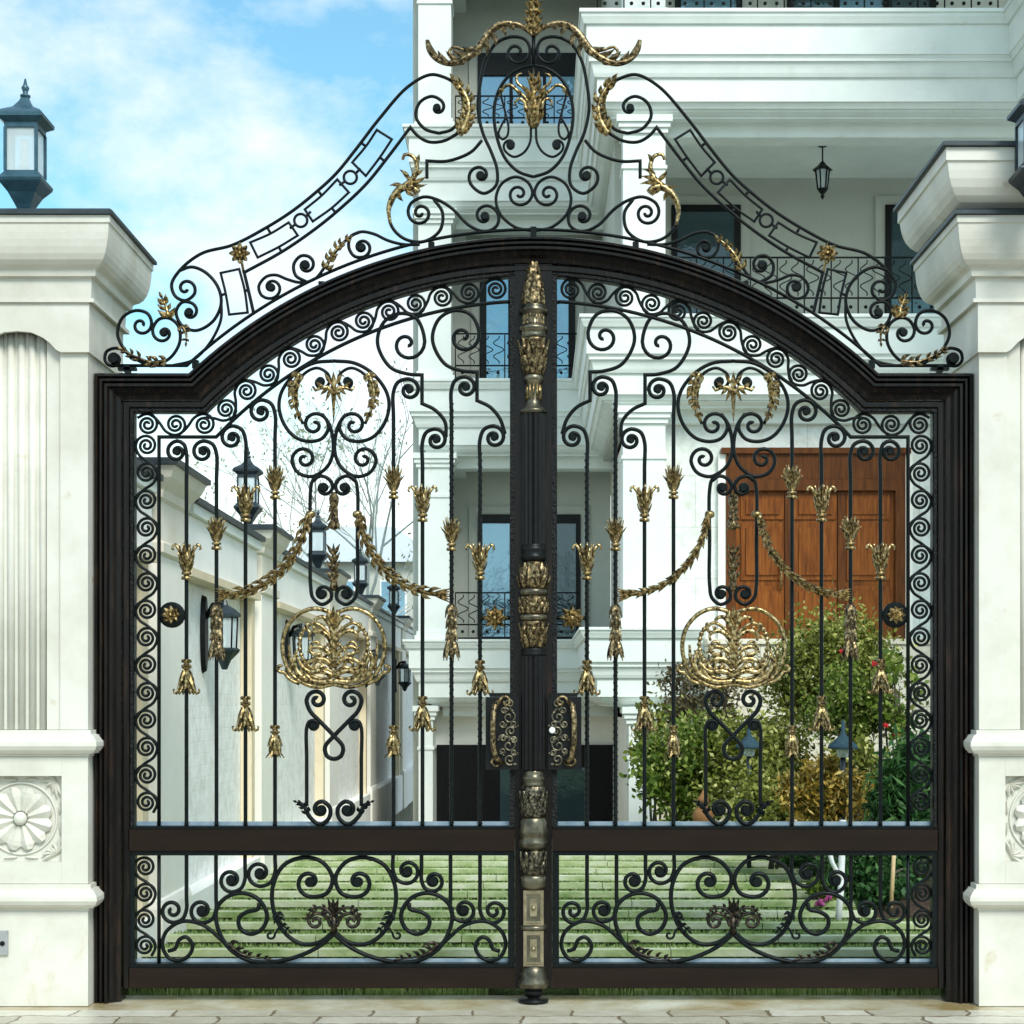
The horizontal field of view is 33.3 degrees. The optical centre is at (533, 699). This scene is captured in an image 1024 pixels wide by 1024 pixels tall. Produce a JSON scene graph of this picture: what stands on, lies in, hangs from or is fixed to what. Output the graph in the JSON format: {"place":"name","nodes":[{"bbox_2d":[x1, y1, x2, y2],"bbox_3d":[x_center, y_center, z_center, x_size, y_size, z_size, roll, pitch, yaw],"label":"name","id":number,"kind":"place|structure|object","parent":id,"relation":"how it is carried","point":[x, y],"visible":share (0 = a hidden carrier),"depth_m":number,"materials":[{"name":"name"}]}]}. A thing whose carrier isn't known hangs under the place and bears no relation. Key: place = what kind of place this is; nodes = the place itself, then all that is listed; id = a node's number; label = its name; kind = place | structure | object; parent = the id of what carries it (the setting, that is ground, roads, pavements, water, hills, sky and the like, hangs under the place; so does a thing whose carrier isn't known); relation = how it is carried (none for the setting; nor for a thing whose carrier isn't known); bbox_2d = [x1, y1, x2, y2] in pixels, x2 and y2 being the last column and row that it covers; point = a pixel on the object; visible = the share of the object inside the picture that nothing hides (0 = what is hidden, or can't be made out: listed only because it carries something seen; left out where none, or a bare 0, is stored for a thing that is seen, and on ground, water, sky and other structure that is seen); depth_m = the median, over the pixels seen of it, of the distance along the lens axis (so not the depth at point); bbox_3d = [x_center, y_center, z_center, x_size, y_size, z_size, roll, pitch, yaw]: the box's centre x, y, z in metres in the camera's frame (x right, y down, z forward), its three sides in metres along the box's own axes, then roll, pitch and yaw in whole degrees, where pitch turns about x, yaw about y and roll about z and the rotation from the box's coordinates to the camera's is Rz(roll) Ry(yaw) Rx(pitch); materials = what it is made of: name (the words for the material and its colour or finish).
{"place":"outdoors","nodes":[
{"label":"outdoors","id":0,"kind":"place"},
{"bbox_2d":[0,0,412,543],"label":"sky","id":1,"kind":"structure","parent":0,"point":[201,124],"materials":[{"name":"blue"}]},
{"bbox_2d":[286,527,412,625],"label":"building","id":2,"kind":"structure","parent":0,"point":[347,550],"depth_m":50.35,"materials":[{"name":"paint"}]},
{"bbox_2d":[346,580,354,590],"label":"window","id":3,"kind":"structure","parent":2,"relation":"in","point":[349,583],"depth_m":49.97,"materials":[{"name":"blue glass"}]},
{"bbox_2d":[380,580,406,614],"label":"window","id":4,"kind":"structure","parent":2,"relation":"in","point":[384,592],"depth_m":49.97,"materials":[{"name":"blue glass"}]},
{"bbox_2d":[389,801,412,820],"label":"neighbour ground","id":5,"kind":"structure","parent":0,"point":[406,814],"depth_m":37.03,"materials":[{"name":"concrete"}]},
{"bbox_2d":[137,457,210,945],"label":"wall pillar","id":6,"kind":"structure","parent":5,"relation":"on","point":[172,703],"depth_m":11.18,"materials":[{"name":"paint"}]},
{"bbox_2d":[199,463,272,523],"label":"bare tree","id":7,"kind":"object","parent":5,"relation":"on","point":[225,503],"visible":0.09,"depth_m":43.02,"materials":[{"name":"brown plant"}]},
{"bbox_2d":[247,524,293,874],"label":"wall pillar","id":8,"kind":"structure","parent":5,"relation":"on","point":[263,701],"depth_m":15.11,"materials":[{"name":"paint"}]},
{"bbox_2d":[232,447,263,523],"bbox_3d":[-2.570,-1.904,15.400,0.242,0.750,0.242,0,0,0],"label":"wall pillar lantern","id":9,"kind":"object","parent":8,"relation":"on","point":[254,472],"depth_m":15.32,"materials":[{"name":"black metal"}]},
{"bbox_2d":[186,347,412,594],"bbox_3d":[-3.824,-2.679,34.753,5.661,8.529,7.317,0,0,20],"label":"bare tree","id":10,"kind":"object","parent":5,"relation":"on","point":[373,515],"visible":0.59,"depth_m":34.02,"materials":[{"name":"brown plant"}]},
{"bbox_2d":[203,384,412,614],"bbox_3d":[-4.931,-2.696,38.844,7.993,8.554,5.290,0,0,0],"label":"bare tree","id":11,"kind":"object","parent":5,"relation":"on","point":[260,521],"visible":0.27,"depth_m":38.17,"materials":[{"name":"brown plant"}]},
{"bbox_2d":[317,568,350,820],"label":"wall pillar","id":12,"kind":"structure","parent":5,"relation":"on","point":[331,767],"depth_m":20.15,"materials":[{"name":"paint"}]},
{"bbox_2d":[307,509,328,567],"bbox_3d":[-2.570,-1.904,20.400,0.242,0.750,0.242,0,0,0],"label":"wall pillar lantern","id":13,"kind":"object","parent":12,"relation":"on","point":[319,553],"depth_m":20.32,"materials":[{"name":"black metal"}]},
{"bbox_2d":[362,595,385,820],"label":"wall pillar","id":14,"kind":"structure","parent":5,"relation":"on","point":[378,601],"depth_m":25.12,"materials":[{"name":"stone"}]},
{"bbox_2d":[351,547,368,594],"bbox_3d":[-2.570,-1.904,25.400,0.242,0.750,0.242,0,0,0],"label":"wall pillar lantern","id":15,"kind":"object","parent":14,"relation":"on","point":[363,582],"depth_m":25.32,"materials":[{"name":"black metal"}]},
{"bbox_2d":[395,615,412,808],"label":"wall pillar","id":16,"kind":"structure","parent":5,"relation":"on","point":[407,620],"depth_m":31.15,"materials":[{"name":"paint"}]},
{"bbox_2d":[387,585,400,614],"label":"wall pillar lantern","id":17,"kind":"object","parent":16,"relation":"on","point":[397,605],"depth_m":31.42,"materials":[{"name":"black metal"}]},
{"bbox_2d":[0,1010,1023,1023],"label":"pavement","id":18,"kind":"structure","parent":0,"point":[511,1016],"depth_m":8.52,"materials":[{"name":"beige stone"}]},
{"bbox_2d":[0,995,1023,1009],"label":"threshold","id":19,"kind":"object","parent":18,"relation":"on","point":[511,1002],"visible":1,"depth_m":8.91,"materials":[{"name":"stone"}]},
{"bbox_2d":[0,208,156,1005],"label":"gate pillar","id":20,"kind":"structure","parent":19,"relation":"on","point":[75,283],"depth_m":8.82,"materials":[{"name":"beige stone"}]},
{"bbox_2d":[0,931,7,954],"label":"intercom","id":21,"kind":"object","parent":20,"relation":"attached to","point":[3,942],"visible":1,"depth_m":8.81,"materials":[{"name":"grey metal"}]},
{"bbox_2d":[0,79,54,207],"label":"pillar lantern","id":22,"kind":"object","parent":20,"relation":"on","point":[27,126],"visible":0.88,"depth_m":8.83,"materials":[{"name":"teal metal"}]},
{"bbox_2d":[94,236,972,1002],"bbox_3d":[0.000,-0.424,8.981,4.595,4.005,0.158,0,0,0],"label":"arched gateway","id":23,"kind":"object","parent":19,"relation":"on","point":[224,360],"visible":0.98,"depth_m":8.93,"materials":[{"name":"brown metal"}]},
{"bbox_2d":[123,264,527,987],"bbox_3d":[-1.079,-0.387,8.970,2.153,3.795,0.220,0,0,0],"label":"gate leaf","id":24,"kind":"object","parent":23,"relation":"attached to","point":[355,838],"visible":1,"depth_m":8.98,"materials":[{"name":"brown metal"}]},
{"bbox_2d":[103,0,963,372],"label":"gate crest","id":25,"kind":"object","parent":23,"relation":"attached to","point":[533,100],"visible":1,"depth_m":8.98,"materials":[{"name":"black metal"}]},
{"bbox_2d":[538,264,943,987],"bbox_3d":[1.079,-0.387,8.970,2.153,3.795,0.220,0,0,0],"label":"gate leaf","id":26,"kind":"object","parent":23,"relation":"attached to","point":[754,838],"visible":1,"depth_m":8.98,"materials":[{"name":"brown metal"}]},
{"bbox_2d":[516,261,550,1003],"bbox_3d":[0.000,-0.356,8.940,0.168,3.866,0.168,0,0,-23],"label":"gate post","id":27,"kind":"object","parent":19,"relation":"on","point":[533,582],"visible":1,"depth_m":8.89,"materials":[{"name":"grey metal"}]},
{"bbox_2d":[893,141,1023,1005],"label":"gate pillar","id":28,"kind":"structure","parent":19,"relation":"on","point":[959,207],"depth_m":8.82,"materials":[{"name":"beige stone"}]},
{"bbox_2d":[1007,98,1023,196],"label":"pillar lantern","id":29,"kind":"object","parent":28,"relation":"attached to","point":[1016,117],"visible":1,"depth_m":8.52,"materials":[{"name":"black metal"}]},
{"bbox_2d":[126,859,940,994],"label":"lawn","id":30,"kind":"structure","parent":0,"point":[520,991],"depth_m":11.06,"materials":[{"name":"green plant"}]},
{"bbox_2d":[142,856,929,956],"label":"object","id":31,"kind":"structure","parent":30,"relation":"on","point":[568,937],"depth_m":12.21,"materials":[{"name":"plant"}]},
{"bbox_2d":[618,689,734,820],"bbox_3d":[1.491,0.725,17.170,1.281,1.715,1.158,0,0,-34],"label":"shrub","id":32,"kind":"object","parent":31,"relation":"on","point":[658,771],"visible":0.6,"depth_m":17.01,"materials":[{"name":"green plant"}]},
{"bbox_2d":[828,820,845,920],"bbox_3d":[2.172,1.226,12.270,0.132,0.727,0.158,0,0,37],"label":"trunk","id":33,"kind":"object","parent":31,"relation":"on","point":[841,867],"visible":0.39,"depth_m":12.23,"materials":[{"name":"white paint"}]},
{"bbox_2d":[623,683,678,820],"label":"shrub","id":34,"kind":"object","parent":30,"relation":"on","point":[659,722],"visible":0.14,"depth_m":17.96,"materials":[{"name":"green plant"}]},
{"bbox_2d":[646,645,753,728],"bbox_3d":[1.767,0.499,18.317,0.981,2.165,1.128,0,0,39],"label":"shrub","id":35,"kind":"object","parent":30,"relation":"on","point":[692,701],"visible":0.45,"depth_m":18.24,"materials":[{"name":"green plant"}]},
{"bbox_2d":[692,790,713,820],"bbox_3d":[1.546,0.994,15.600,0.200,0.350,0.195,0,0,0],"label":"garden ornament","id":36,"kind":"object","parent":30,"relation":"on","point":[698,815],"visible":0.52,"depth_m":15.54,"materials":[{"name":"ceramic"}]},
{"bbox_2d":[735,726,762,867],"bbox_3d":[1.941,0.867,15.400,0.260,1.324,0.253,0,0,0],"label":"garden lamp","id":37,"kind":"object","parent":30,"relation":"on","point":[749,741],"visible":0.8,"depth_m":15.36,"materials":[{"name":"grey metal"}]},
{"bbox_2d":[685,695,814,819],"bbox_3d":[2.158,0.581,16.568,1.286,1.404,1.128,0,0,39],"label":"shrub","id":38,"kind":"object","parent":30,"relation":"on","point":[774,740],"visible":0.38,"depth_m":16.44,"materials":[{"name":"green plant"}]},
{"bbox_2d":[721,759,795,868],"bbox_3d":[2.054,0.999,14.967,0.871,0.967,0.705,0,0,0],"label":"shrub","id":39,"kind":"object","parent":30,"relation":"on","point":[772,812],"visible":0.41,"depth_m":14.93,"materials":[{"name":"green plant"}]},
{"bbox_2d":[774,856,828,876],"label":"shrub","id":40,"kind":"object","parent":30,"relation":"on","point":[799,861],"visible":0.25,"depth_m":15.33,"materials":[{"name":"green plant"}]},
{"bbox_2d":[802,876,836,906],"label":"flower plant","id":41,"kind":"object","parent":30,"relation":"on","point":[817,887],"visible":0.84,"depth_m":12.85,"materials":[{"name":"green plant"}]},
{"bbox_2d":[801,856,928,909],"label":"shrub","id":42,"kind":"object","parent":30,"relation":"on","point":[865,877],"visible":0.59,"depth_m":12.83,"materials":[{"name":"green plant"}]},
{"bbox_2d":[402,0,1023,824],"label":"house","id":43,"kind":"structure","parent":0,"point":[882,100],"depth_m":20.60,"materials":[{"name":"white paint"}]},
{"bbox_2d":[469,45,576,123],"bbox_3d":[-0.085,-8.881,25.459,1.750,1.720,0.079,0,0,0],"label":"window","id":44,"kind":"structure","parent":43,"relation":"in","point":[497,67],"depth_m":25.45,"materials":[{"name":"blue glass"}]},
{"bbox_2d":[437,745,612,824],"bbox_3d":[-0.128,1.764,24.762,2.545,2.230,0.073,0,0,0],"label":"garage door","id":45,"kind":"structure","parent":43,"relation":"in","point":[496,783],"depth_m":24.73,"materials":[{"name":"black metal"}]},
{"bbox_2d":[469,506,584,636],"bbox_3d":[-0.065,-1.876,25.459,1.790,2.010,0.079,0,0,0],"label":"window","id":46,"kind":"structure","parent":43,"relation":"in","point":[495,519],"depth_m":25.46,"materials":[{"name":"blue glass"}]},
{"bbox_2d":[471,280,583,377],"bbox_3d":[-0.090,-5.511,25.459,1.680,2.060,0.079,0,0,0],"label":"window","id":47,"kind":"structure","parent":43,"relation":"in","point":[490,318],"depth_m":25.46,"materials":[{"name":"blue glass"}]},
{"bbox_2d":[665,196,749,313],"bbox_3d":[2.315,-5.621,22.959,1.190,2.280,0.079,0,0,0],"label":"window","id":48,"kind":"structure","parent":43,"relation":"in","point":[698,213],"depth_m":22.96,"materials":[{"name":"black glass"}]},
{"bbox_2d":[665,0,751,7],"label":"window","id":49,"kind":"structure","parent":43,"relation":"in","point":[690,3],"depth_m":22.96,"materials":[{"name":"glass"}]},
{"bbox_2d":[720,448,910,638],"bbox_3d":[3.385,-1.721,20.529,2.270,2.600,0.138,0,0,0],"label":"wooden door","id":50,"kind":"structure","parent":43,"relation":"in","point":[773,594],"depth_m":20.53,"materials":[{"name":"red wood"}]},
{"bbox_2d":[812,146,831,199],"bbox_3d":[3.651,-6.671,21.600,0.260,0.699,0.225,0,0,0],"label":"hanging lantern","id":51,"kind":"object","parent":43,"relation":"hanging from","point":[822,170],"visible":0.94,"depth_m":21.56,"materials":[{"name":"black metal"}]},
{"bbox_2d":[777,0,945,7],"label":"window","id":52,"kind":"structure","parent":43,"relation":"in","point":[797,3],"depth_m":22.96,"materials":[{"name":"black glass"}]},
{"bbox_2d":[875,196,940,313],"bbox_3d":[5.135,-5.621,22.959,1.090,2.280,0.079,0,0,0],"label":"window","id":53,"kind":"structure","parent":43,"relation":"in","point":[889,241],"depth_m":22.95,"materials":[{"name":"black glass"}]},
{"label":"lawn base","id":54,"kind":"structure","parent":0,"visible":0},
{"bbox_2d":[137,459,412,957],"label":"boundary wall","id":55,"kind":"structure","parent":54,"relation":"on","point":[294,716],"depth_m":14.69,"materials":[{"name":"white paint"}]},
{"bbox_2d":[200,595,240,672],"bbox_3d":[-2.372,-0.501,13.000,0.295,0.600,0.250,0,0,0],"label":"wall lantern","id":56,"kind":"object","parent":55,"relation":"attached to","point":[231,616],"depth_m":12.94,"materials":[{"name":"black metal"}]},
{"bbox_2d":[285,620,314,675],"bbox_3d":[-2.372,-0.521,17.400,0.295,0.600,0.250,0,0,0],"label":"wall lantern","id":57,"kind":"object","parent":55,"relation":"attached to","point":[294,634],"depth_m":17.33,"materials":[{"name":"black metal"}]},
{"bbox_2d":[365,646,385,687],"bbox_3d":[-2.252,-0.471,24.400,0.295,0.600,0.250,0,0,0],"label":"wall lantern","id":58,"kind":"object","parent":55,"relation":"attached to","point":[377,683],"depth_m":24.36,"materials":[{"name":"black metal"}]},
{"bbox_2d":[395,659,411,692],"bbox_3d":[-2.252,-0.421,29.600,0.295,0.600,0.250,0,0,0],"label":"wall lantern","id":59,"kind":"object","parent":55,"relation":"attached to","point":[404,682],"depth_m":29.53,"materials":[{"name":"black metal"}]},
{"bbox_2d":[779,809,929,920],"bbox_3d":[4.220,1.190,15.400,3.600,0.859,6.200,0,0,0],"label":"garden bed","id":60,"kind":"object","parent":54,"relation":"on","point":[914,908],"visible":0.01,"depth_m":12.65,"materials":[{"name":"brown soil"}]},
{"bbox_2d":[768,750,874,871],"bbox_3d":[2.436,0.915,14.210,0.915,1.036,0.865,0,0,23],"label":"golden shrub","id":61,"kind":"object","parent":60,"relation":"on","point":[806,797],"visible":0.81,"depth_m":14.02,"materials":[{"name":"yellow plant"}]},
{"bbox_2d":[747,580,916,747],"bbox_3d":[2.934,-0.064,16.997,1.770,2.294,1.339,0,0,0],"label":"topiary tree","id":62,"kind":"object","parent":60,"relation":"on","point":[806,652],"visible":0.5,"depth_m":16.77,"materials":[{"name":"green plant"}]},
{"bbox_2d":[827,721,858,819],"bbox_3d":[2.534,0.849,14.000,0.260,1.360,0.253,0,0,0],"label":"garden lamp","id":63,"kind":"object","parent":60,"relation":"on","point":[839,743],"visible":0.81,"depth_m":13.96,"materials":[{"name":"grey metal"}]},
{"bbox_2d":[797,654,905,749],"bbox_3d":[2.941,0.314,15.975,1.032,1.533,0.796,0,0,0],"label":"shrub","id":64,"kind":"object","parent":60,"relation":"on","point":[836,705],"visible":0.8,"depth_m":15.87,"materials":[{"name":"green plant"}]},
{"bbox_2d":[818,725,889,819],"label":"shrub","id":65,"kind":"object","parent":60,"relation":"on","point":[862,760],"visible":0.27,"depth_m":14.63,"materials":[{"name":"green plant"}]},
{"bbox_2d":[839,641,929,749],"bbox_3d":[3.232,0.266,15.770,0.895,1.630,0.501,0,0,0],"label":"rose bush","id":66,"kind":"object","parent":60,"relation":"on","point":[894,715],"visible":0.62,"depth_m":15.76,"materials":[{"name":"green plant"}]},
{"bbox_2d":[889,856,895,907],"bbox_3d":[2.657,1.330,12.649,0.035,0.413,0.139,0,0,23],"label":"bamboo stake","id":67,"kind":"object","parent":60,"relation":"on","point":[892,878],"visible":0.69,"depth_m":12.63,"materials":[{"name":"beige wood"}]},
{"bbox_2d":[859,710,929,886],"bbox_3d":[2.928,0.802,13.354,0.800,1.476,0.703,0,0,-36],"label":"conifer shrub","id":68,"kind":"object","parent":60,"relation":"on","point":[894,792],"visible":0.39,"depth_m":13.22,"materials":[{"name":"green plant"}]}
]}

